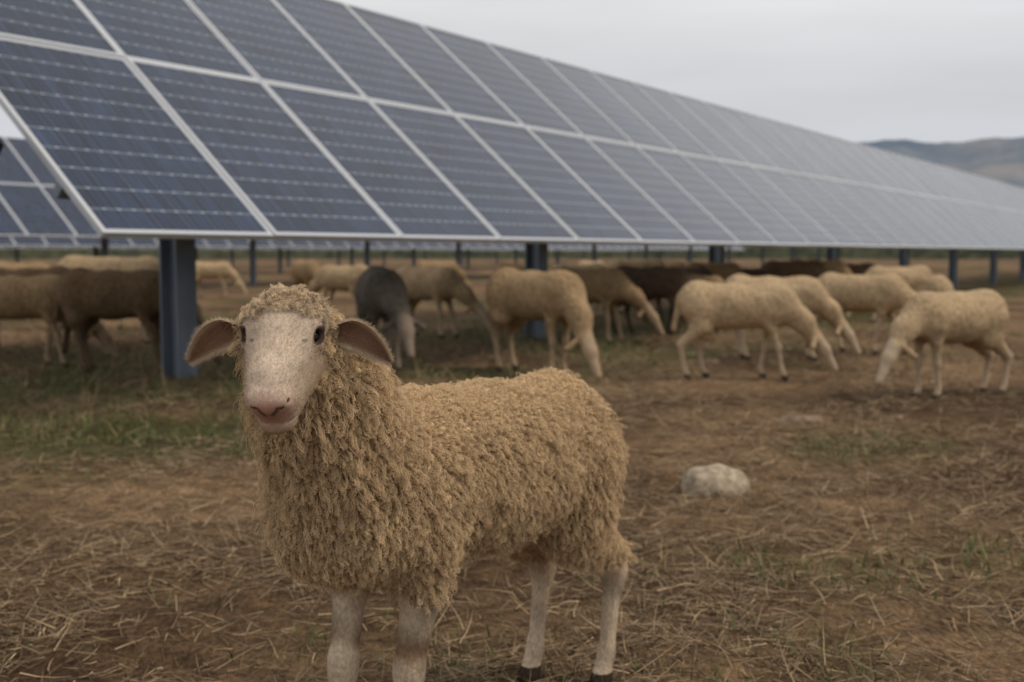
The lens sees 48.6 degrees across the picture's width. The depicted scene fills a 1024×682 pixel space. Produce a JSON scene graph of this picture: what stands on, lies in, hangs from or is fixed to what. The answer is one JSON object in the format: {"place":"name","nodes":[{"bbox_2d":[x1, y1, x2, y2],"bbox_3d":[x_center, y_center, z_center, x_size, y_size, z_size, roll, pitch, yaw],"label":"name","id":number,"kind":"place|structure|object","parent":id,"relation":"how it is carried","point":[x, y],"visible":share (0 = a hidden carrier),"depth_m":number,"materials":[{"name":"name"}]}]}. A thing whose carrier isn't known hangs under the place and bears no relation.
{"place":"outdoors","nodes":[
{"label":"outdoors","id":0,"kind":"place"},
{"bbox_2d":[0,259,1023,681],"bbox_3d":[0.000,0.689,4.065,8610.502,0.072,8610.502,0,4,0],"label":"ground","id":1,"kind":"structure","parent":0,"point":[480,271],"depth_m":4.39,"materials":[{"name":"soil"}]},
{"bbox_2d":[0,261,49,269],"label":"sheep","id":2,"kind":"object","parent":1,"relation":"on","point":[36,265],"visible":0.09,"depth_m":18.86},
{"bbox_2d":[0,265,71,355],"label":"sheep","id":3,"kind":"object","parent":1,"relation":"on","point":[59,270],"visible":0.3,"depth_m":10.93},
{"bbox_2d":[0,274,119,367],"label":"sheep","id":4,"kind":"object","parent":1,"relation":"on","point":[24,298],"visible":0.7,"depth_m":9.90},
{"bbox_2d":[27,319,123,328],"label":"sheep","id":5,"kind":"object","parent":1,"relation":"on","point":[120,325],"visible":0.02,"depth_m":14.94},
{"bbox_2d":[56,255,206,343],"bbox_3d":[-4.196,-0.445,12.452,1.653,0.998,0.493,-1,5,-15],"label":"sheep","id":6,"kind":"object","parent":1,"relation":"on","point":[127,264],"visible":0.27,"depth_m":12.25},
{"bbox_2d":[53,267,221,372],"bbox_3d":[-3.175,-0.178,9.565,1.460,0.888,0.463,1,4,8],"label":"sheep","id":7,"kind":"object","parent":1,"relation":"on","point":[86,300],"visible":0.72,"depth_m":9.41},
{"bbox_2d":[196,261,247,296],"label":"sheep","id":8,"kind":"object","parent":1,"relation":"on","point":[221,271],"visible":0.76,"depth_m":25.84},
{"bbox_2d":[290,259,329,297],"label":"sheep","id":9,"kind":"object","parent":1,"relation":"on","point":[303,272],"visible":0.69,"depth_m":21.19},
{"bbox_2d":[0,246,635,267],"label":"solar panel array","id":10,"kind":"object","parent":1,"relation":"on","point":[231,248],"visible":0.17,"depth_m":82.44,"materials":[{"name":"grey"}]},
{"bbox_2d":[308,264,367,318],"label":"sheep","id":11,"kind":"object","parent":1,"relation":"on","point":[332,279],"visible":0.64,"depth_m":17.37},
{"bbox_2d":[0,236,743,272],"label":"solar panel array","id":12,"kind":"object","parent":1,"relation":"on","point":[95,243],"visible":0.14,"depth_m":56.99,"materials":[{"name":"blue"}]},
{"bbox_2d":[354,266,426,370],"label":"sheep","id":13,"kind":"object","parent":1,"relation":"on","point":[380,292],"visible":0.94,"depth_m":9.62},
{"bbox_2d":[184,282,636,681],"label":"standing sheep","id":14,"kind":"object","parent":1,"relation":"on","point":[373,475],"visible":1,"depth_m":1.94},
{"bbox_2d":[0,136,844,285],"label":"solar panel array","id":15,"kind":"object","parent":1,"relation":"on","point":[31,205],"visible":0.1,"depth_m":28.54,"materials":[{"name":"blue"}]},
{"bbox_2d":[415,260,470,286],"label":"sheep","id":16,"kind":"object","parent":1,"relation":"on","point":[439,264],"visible":0.37,"depth_m":25.85},
{"bbox_2d":[396,266,490,336],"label":"sheep","id":17,"kind":"object","parent":1,"relation":"on","point":[440,285],"visible":0.77,"depth_m":13.34},
{"bbox_2d":[0,246,1019,258],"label":"distant tree line","id":18,"kind":"object","parent":1,"relation":"on","point":[748,252],"visible":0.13,"depth_m":206.61,"materials":[{"name":"green plant"}]},
{"bbox_2d":[0,0,1023,378],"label":"solar panel array","id":19,"kind":"object","parent":1,"relation":"on","point":[176,128],"visible":0.98,"depth_m":10.48,"materials":[{"name":"blue"}]},
{"bbox_2d":[0,320,1023,681],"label":"dry straw","id":20,"kind":"object","parent":1,"relation":"on","point":[632,570],"visible":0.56,"depth_m":3.89,"materials":[{"name":"beige plant"}]},
{"bbox_2d":[499,262,524,270],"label":"sheep","id":21,"kind":"object","parent":1,"relation":"on","point":[519,266],"visible":0.16,"depth_m":21.91},
{"bbox_2d":[1,276,1023,456],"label":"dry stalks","id":22,"kind":"object","parent":1,"relation":"on","point":[416,357],"visible":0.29,"depth_m":9.64,"materials":[{"name":"plant"}]},
{"bbox_2d":[485,267,601,379],"bbox_3d":[0.278,-0.153,9.335,0.439,0.901,1.493,-3,6,-37],"label":"sheep","id":23,"kind":"object","parent":1,"relation":"on","point":[516,299],"visible":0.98,"depth_m":9.22},
{"bbox_2d":[551,263,606,318],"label":"sheep","id":24,"kind":"object","parent":1,"relation":"on","point":[595,266],"visible":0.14,"depth_m":17.19},
{"bbox_2d":[578,260,604,265],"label":"sheep","id":25,"kind":"object","parent":1,"relation":"on","point":[583,262],"visible":0.2,"depth_m":26.93},
{"bbox_2d":[544,267,664,342],"bbox_3d":[1.011,-0.405,12.866,1.452,0.865,0.449,2,5,22],"label":"sheep","id":26,"kind":"object","parent":1,"relation":"on","point":[607,288],"visible":0.64,"depth_m":12.66},
{"bbox_2d":[605,258,664,313],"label":"sheep","id":27,"kind":"object","parent":1,"relation":"on","point":[615,263],"visible":0.29,"depth_m":18.82},
{"bbox_2d":[609,265,718,334],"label":"sheep","id":28,"kind":"object","parent":1,"relation":"on","point":[668,283],"visible":0.48,"depth_m":13.83},
{"bbox_2d":[663,261,685,266],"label":"sheep","id":29,"kind":"object","parent":1,"relation":"on","point":[675,264],"visible":0.09,"depth_m":20.28},
{"bbox_2d":[643,265,713,321],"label":"sheep","id":30,"kind":"object","parent":1,"relation":"on","point":[701,270],"visible":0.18,"depth_m":16.47},
{"bbox_2d":[685,274,723,332],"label":"sheep","id":31,"kind":"object","parent":1,"relation":"on","point":[716,279],"visible":0.16,"depth_m":14.10},
{"bbox_2d":[680,262,745,318],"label":"sheep","id":32,"kind":"object","parent":1,"relation":"on","point":[725,271],"visible":0.22,"depth_m":17.35},
{"bbox_2d":[680,463,750,496],"bbox_3d":[0.863,0.615,4.811,0.298,0.189,0.206,0,4,0],"label":"stone","id":33,"kind":"object","parent":1,"relation":"on","point":[723,479],"visible":0.78,"depth_m":4.74,"materials":[{"name":"beige stone"}]},
{"bbox_2d":[672,280,837,380],"bbox_3d":[1.907,-0.085,8.908,1.295,0.785,0.354,0,4,6],"label":"sheep","id":34,"kind":"object","parent":1,"relation":"on","point":[704,309],"visible":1,"depth_m":8.80},
{"bbox_2d":[742,267,786,277],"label":"sheep","id":35,"kind":"object","parent":1,"relation":"on","point":[771,271],"visible":0.12,"depth_m":17.80},
{"bbox_2d":[723,274,860,360],"bbox_3d":[2.582,-0.221,10.601,1.333,0.811,0.424,1,5,14],"label":"sheep","id":36,"kind":"object","parent":1,"relation":"on","point":[812,294],"visible":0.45,"depth_m":10.46},
{"bbox_2d":[760,260,828,278],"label":"sheep","id":37,"kind":"object","parent":1,"relation":"on","point":[816,269],"visible":0.32,"depth_m":18.39},
{"bbox_2d":[777,414,823,423],"bbox_3d":[1.715,0.475,6.806,0.342,0.062,0.212,-2,5,-23],"label":"stone","id":38,"kind":"object","parent":1,"relation":"on","point":[797,418],"visible":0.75,"depth_m":6.74,"materials":[{"name":"beige stone"}]},
{"bbox_2d":[789,258,853,274],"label":"sheep","id":39,"kind":"object","parent":1,"relation":"on","point":[838,266],"visible":0.15,"depth_m":18.87},
{"bbox_2d":[846,263,875,274],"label":"sheep","id":40,"kind":"object","parent":1,"relation":"on","point":[859,269],"visible":0.16,"depth_m":21.79},
{"bbox_2d":[813,272,916,354],"bbox_3d":[3.563,-0.270,11.147,1.351,0.808,0.378,3,6,37],"label":"sheep","id":41,"kind":"object","parent":1,"relation":"on","point":[883,295],"visible":0.57,"depth_m":11.04},
{"bbox_2d":[846,265,931,322],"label":"sheep","id":42,"kind":"object","parent":1,"relation":"on","point":[915,278],"visible":0.31,"depth_m":16.34},
{"bbox_2d":[920,275,953,292],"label":"sheep","id":43,"kind":"object","parent":1,"relation":"on","point":[937,283],"visible":0.32,"depth_m":12.79},
{"bbox_2d":[875,289,1012,400],"bbox_3d":[2.992,0.025,7.914,1.272,0.767,0.368,-2,5,-27],"label":"sheep","id":44,"kind":"object","parent":1,"relation":"on","point":[977,320],"visible":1,"depth_m":7.81},
{"bbox_2d":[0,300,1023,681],"bbox_3d":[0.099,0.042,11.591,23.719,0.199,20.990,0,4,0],"label":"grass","id":45,"kind":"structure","parent":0,"point":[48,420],"depth_m":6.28,"materials":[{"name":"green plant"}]},
{"bbox_2d":[0,0,1023,142],"label":"sky","id":46,"kind":"structure","parent":0,"point":[927,71],"materials":[{"name":"white"}]},
{"bbox_2d":[856,137,1023,187],"bbox_3d":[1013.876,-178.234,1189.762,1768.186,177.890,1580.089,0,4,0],"label":"hills","id":47,"kind":"structure","parent":0,"point":[999,159],"depth_m":1524.27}
]}

